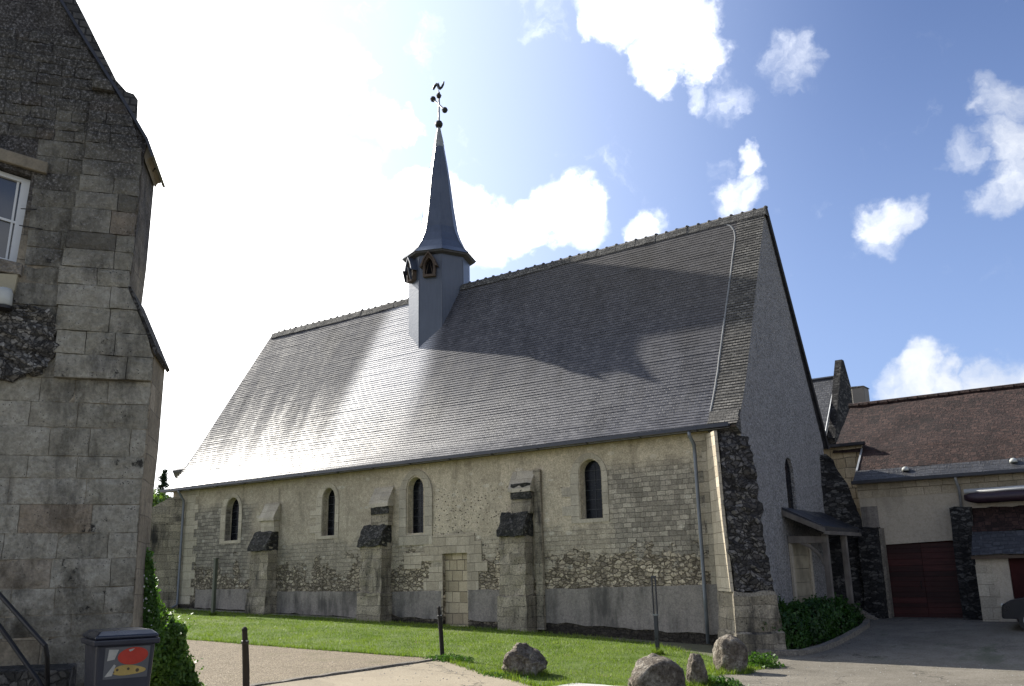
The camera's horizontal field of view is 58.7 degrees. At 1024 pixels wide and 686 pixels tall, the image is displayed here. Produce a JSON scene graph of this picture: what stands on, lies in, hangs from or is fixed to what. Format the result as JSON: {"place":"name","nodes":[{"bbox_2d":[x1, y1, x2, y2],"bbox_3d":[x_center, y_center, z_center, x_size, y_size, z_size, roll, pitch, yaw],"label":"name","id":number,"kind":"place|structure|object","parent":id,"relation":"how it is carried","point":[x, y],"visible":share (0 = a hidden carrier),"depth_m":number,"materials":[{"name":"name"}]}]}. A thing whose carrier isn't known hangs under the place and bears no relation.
{"place":"outdoors","nodes":[
{"label":"outdoors","id":0,"kind":"place"},
{"bbox_2d":[186,639,424,685],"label":"gravel yard","id":1,"kind":"structure","parent":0,"point":[221,662],"depth_m":20.96,"materials":[{"name":"beige gravel"}]},
{"bbox_2d":[241,627,249,685],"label":"fence post","id":2,"kind":"object","parent":1,"relation":"on","point":[245,664],"visible":1,"depth_m":15.02,"materials":[{"name":"black metal"}]},
{"bbox_2d":[165,607,764,685],"bbox_3d":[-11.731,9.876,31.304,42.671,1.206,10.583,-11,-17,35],"label":"lawn","id":3,"kind":"structure","parent":0,"point":[566,666],"depth_m":25.30,"materials":[{"name":"green plant"}]},
{"bbox_2d":[211,558,218,612],"bbox_3d":[-11.914,9.867,36.519,0.195,2.440,0.150,-11,-17,35],"label":"tall post","id":4,"kind":"object","parent":3,"relation":"on","point":[214,587],"visible":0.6,"depth_m":36.53,"materials":[{"name":"grey metal"}]},
{"bbox_2d":[437,606,443,657],"bbox_3d":[-1.691,7.067,21.760,0.197,1.521,0.120,-4,-14,9],"label":"fence post","id":5,"kind":"object","parent":3,"relation":"on","point":[440,629],"visible":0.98,"depth_m":21.77,"materials":[{"name":"black metal"}]},
{"bbox_2d":[422,653,473,662],"bbox_3d":[-1.498,7.364,21.298,1.482,0.258,0.715,-11,-17,35],"label":"weed patch","id":6,"kind":"object","parent":3,"relation":"on","point":[444,658],"visible":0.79,"depth_m":21.13,"materials":[{"name":"green plant"}]},
{"bbox_2d":[478,671,527,679],"bbox_3d":[-0.198,6.878,18.861,1.308,0.194,0.546,-11,-17,35],"label":"weed patch","id":7,"kind":"object","parent":3,"relation":"on","point":[501,676],"visible":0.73,"depth_m":18.77,"materials":[{"name":"green plant"}]},
{"bbox_2d":[501,642,547,675],"bbox_3d":[0.273,6.771,19.386,0.984,0.789,0.964,-3,-14,6],"label":"boulder","id":8,"kind":"object","parent":3,"relation":"on","point":[520,657],"visible":0.91,"depth_m":19.02,"materials":[{"name":"stone"}]},
{"bbox_2d":[554,683,612,685],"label":"stone slab","id":9,"kind":"structure","parent":3,"relation":"on","point":[580,684],"depth_m":17.77,"materials":[{"name":"stone"}]},
{"bbox_2d":[651,576,659,650],"bbox_3d":[3.688,7.123,23.342,0.130,2.250,0.080,-11,-17,35],"label":"sign post","id":10,"kind":"object","parent":3,"relation":"on","point":[656,632],"visible":0.9,"depth_m":23.34,"materials":[{"name":"metal"}]},
{"bbox_2d":[627,653,685,685],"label":"boulder","id":11,"kind":"object","parent":3,"relation":"on","point":[652,669],"visible":1,"depth_m":16.52,"materials":[{"name":"stone"}]},
{"bbox_2d":[686,653,707,684],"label":"boulder","id":12,"kind":"object","parent":3,"relation":"on","point":[696,669],"visible":0.93,"depth_m":18.18,"materials":[{"name":"stone"}]},
{"bbox_2d":[685,674,748,685],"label":"weed patch","id":13,"kind":"object","parent":3,"relation":"on","point":[723,682],"visible":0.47,"depth_m":18.26,"materials":[{"name":"green plant"}]},
{"bbox_2d":[747,650,784,669],"bbox_3d":[5.840,7.503,21.554,1.195,0.451,0.977,-11,-17,35],"label":"weed patch","id":14,"kind":"object","parent":3,"relation":"on","point":[762,661],"visible":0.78,"depth_m":21.37,"materials":[{"name":"green plant"}]},
{"bbox_2d":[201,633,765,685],"bbox_3d":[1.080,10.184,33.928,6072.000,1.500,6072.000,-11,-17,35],"label":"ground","id":15,"kind":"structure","parent":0,"point":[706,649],"depth_m":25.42,"materials":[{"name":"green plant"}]},
{"bbox_2d":[0,0,169,685],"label":"stone house","id":16,"kind":"structure","parent":15,"relation":"on","point":[83,365],"depth_m":10.46,"materials":[{"name":"stone"}]},
{"bbox_2d":[0,171,30,261],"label":"window","id":17,"kind":"structure","parent":16,"relation":"in","point":[14,190],"depth_m":10.71,"materials":[{"name":"grey wood"}]},
{"bbox_2d":[0,663,76,685],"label":"stone step","id":18,"kind":"object","parent":16,"relation":"attached to","point":[60,675],"visible":0.97,"depth_m":8.76,"materials":[{"name":"grey stone"}]},
{"bbox_2d":[0,592,49,685],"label":"handrail","id":19,"kind":"object","parent":18,"relation":"on","point":[29,628],"visible":1,"depth_m":8.65,"materials":[{"name":"black metal"}]},
{"bbox_2d":[142,547,165,654],"bbox_3d":[-4.332,3.294,10.732,0.434,1.781,0.604,-5,-14,13],"label":"climbing plant","id":20,"kind":"object","parent":16,"relation":"attached to","point":[152,613],"visible":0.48,"depth_m":10.70,"materials":[{"name":"green plant"}]},
{"bbox_2d":[152,488,171,506],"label":"leafy tree","id":21,"kind":"object","parent":15,"relation":"on","point":[158,498],"visible":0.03,"depth_m":69.13,"materials":[{"name":"green plant"}]},
{"bbox_2d":[156,468,170,497],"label":"conifer tree","id":22,"kind":"object","parent":15,"relation":"on","point":[163,478],"visible":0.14,"depth_m":74.70,"materials":[{"name":"green plant"}]},
{"bbox_2d":[150,579,206,685],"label":"bush","id":23,"kind":"object","parent":15,"relation":"on","point":[173,664],"visible":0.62,"depth_m":11.24,"materials":[{"name":"green plant"}]},
{"bbox_2d":[250,658,440,685],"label":"kerb","id":24,"kind":"structure","parent":15,"relation":"on","point":[346,672],"depth_m":19.09,"materials":[{"name":"concrete"}]},
{"bbox_2d":[150,81,877,654],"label":"chapel","id":25,"kind":"structure","parent":15,"relation":"on","point":[592,443],"depth_m":31.78,"materials":[{"name":"stone"}]},
{"bbox_2d":[219,493,241,543],"bbox_3d":[-12.057,7.605,39.583,1.460,2.150,0.350,-11,-17,35],"label":"window","id":26,"kind":"structure","parent":25,"relation":"in","point":[236,509],"depth_m":39.67,"materials":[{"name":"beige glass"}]},
{"bbox_2d":[310,483,338,538],"bbox_3d":[-7.330,6.676,36.213,1.640,2.180,0.350,-11,-17,35],"label":"window","id":27,"kind":"structure","parent":25,"relation":"in","point":[333,496],"depth_m":36.19,"materials":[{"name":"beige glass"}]},
{"bbox_2d":[399,470,432,545],"bbox_3d":[-3.424,6.018,33.393,1.620,2.710,0.365,-11,-17,35],"label":"window","id":28,"kind":"structure","parent":25,"relation":"in","point":[417,489],"depth_m":33.43,"materials":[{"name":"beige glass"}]},
{"bbox_2d":[404,533,487,626],"bbox_3d":[-2.241,8.355,32.007,3.850,3.150,0.422,-11,-17,35],"label":"blocked door","id":29,"kind":"structure","parent":25,"relation":"in","point":[463,563],"depth_m":31.76,"materials":[{"name":"beige stone"}]},
{"bbox_2d":[561,453,609,523],"bbox_3d":[2.413,4.664,29.290,1.740,2.200,0.350,-11,-17,35],"label":"window","id":30,"kind":"structure","parent":25,"relation":"in","point":[594,494],"depth_m":29.27,"materials":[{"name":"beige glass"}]},
{"bbox_2d":[785,459,793,508],"bbox_3d":[8.764,4.614,29.034,0.040,2.120,1.000,-11,-17,35],"label":"window","id":31,"kind":"structure","parent":25,"relation":"in","point":[787,469],"depth_m":29.16,"materials":[{"name":"black glass"}]},
{"bbox_2d":[712,634,747,672],"bbox_3d":[4.920,7.087,20.618,0.691,0.969,0.720,5,-15,-22],"label":"boulder","id":32,"kind":"object","parent":15,"relation":"on","point":[730,651],"visible":0.8,"depth_m":20.36,"materials":[{"name":"stone"}]},
{"bbox_2d":[762,592,865,648],"bbox_3d":[8.799,7.994,26.445,1.622,1.539,6.924,-11,-17,35],"label":"hedge","id":33,"kind":"object","parent":15,"relation":"on","point":[806,623],"visible":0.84,"depth_m":25.36,"materials":[{"name":"green plant"}]},
{"bbox_2d":[812,359,852,444],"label":"house","id":34,"kind":"structure","parent":15,"relation":"on","point":[834,395],"depth_m":40.07,"materials":[{"name":"stone"}]},
{"bbox_2d":[823,441,864,521],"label":"link wall","id":35,"kind":"structure","parent":15,"relation":"on","point":[846,464],"depth_m":32.83,"materials":[{"name":"stone"}]},
{"bbox_2d":[833,383,1023,619],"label":"barn","id":36,"kind":"structure","parent":15,"relation":"on","point":[924,461],"depth_m":30.30,"materials":[{"name":"stone"}]},
{"bbox_2d":[850,386,869,402],"bbox_3d":[14.393,3.095,37.312,0.570,2.620,0.810,-11,-17,35],"label":"chimney","id":37,"kind":"object","parent":36,"relation":"on","point":[860,394],"visible":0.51,"depth_m":37.27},
{"bbox_2d":[886,540,962,617],"bbox_3d":[13.502,7.760,29.820,2.320,2.680,0.153,-11,-17,35],"label":"garage door","id":38,"kind":"structure","parent":36,"relation":"in","point":[923,575],"depth_m":29.82,"materials":[{"name":"red wood"}]},
{"bbox_2d":[964,485,1023,503],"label":"awning","id":39,"kind":"object","parent":36,"relation":"attached to","point":[996,494],"visible":1,"depth_m":28.47,"materials":[{"name":"black metal"}]},
{"bbox_2d":[76,0,1023,496],"label":"sky","id":40,"kind":"structure","parent":0,"point":[291,142],"materials":[{"name":"white"}]},
{"bbox_2d":[263,617,1023,685],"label":"courtyard","id":41,"kind":"structure","parent":0,"point":[899,649],"depth_m":21.01,"materials":[{"name":"grey concrete"}]},
{"bbox_2d":[81,627,159,685],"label":"wheelie bin","id":42,"kind":"object","parent":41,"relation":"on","point":[119,656],"visible":1,"depth_m":7.93,"materials":[{"name":"grey plastic"}]},
{"bbox_2d":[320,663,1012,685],"bbox_3d":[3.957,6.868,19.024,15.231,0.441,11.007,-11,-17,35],"label":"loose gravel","id":43,"kind":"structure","parent":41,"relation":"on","point":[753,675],"depth_m":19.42,"materials":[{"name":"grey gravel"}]},
{"bbox_2d":[756,619,869,656],"bbox_3d":[9.038,8.388,25.698,1.070,0.790,6.791,-15,-19,42],"label":"bed edging","id":44,"kind":"object","parent":41,"relation":"on","point":[864,625],"visible":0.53,"depth_m":24.25,"materials":[{"name":"concrete"}]},
{"bbox_2d":[971,505,1023,621],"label":"lean to shed","id":45,"kind":"object","parent":41,"relation":"on","point":[997,539],"visible":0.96,"depth_m":27.75,"materials":[{"name":"stone"}]},
{"bbox_2d":[1008,558,1023,621],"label":"door","id":46,"kind":"structure","parent":45,"relation":"in","point":[1016,565],"depth_m":27.38,"materials":[{"name":"red wood"}]},
{"bbox_2d":[1001,597,1023,628],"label":"parked car","id":47,"kind":"object","parent":41,"relation":"on","point":[1012,609],"visible":1,"depth_m":25.32,"materials":[{"name":"paint"}]}
]}

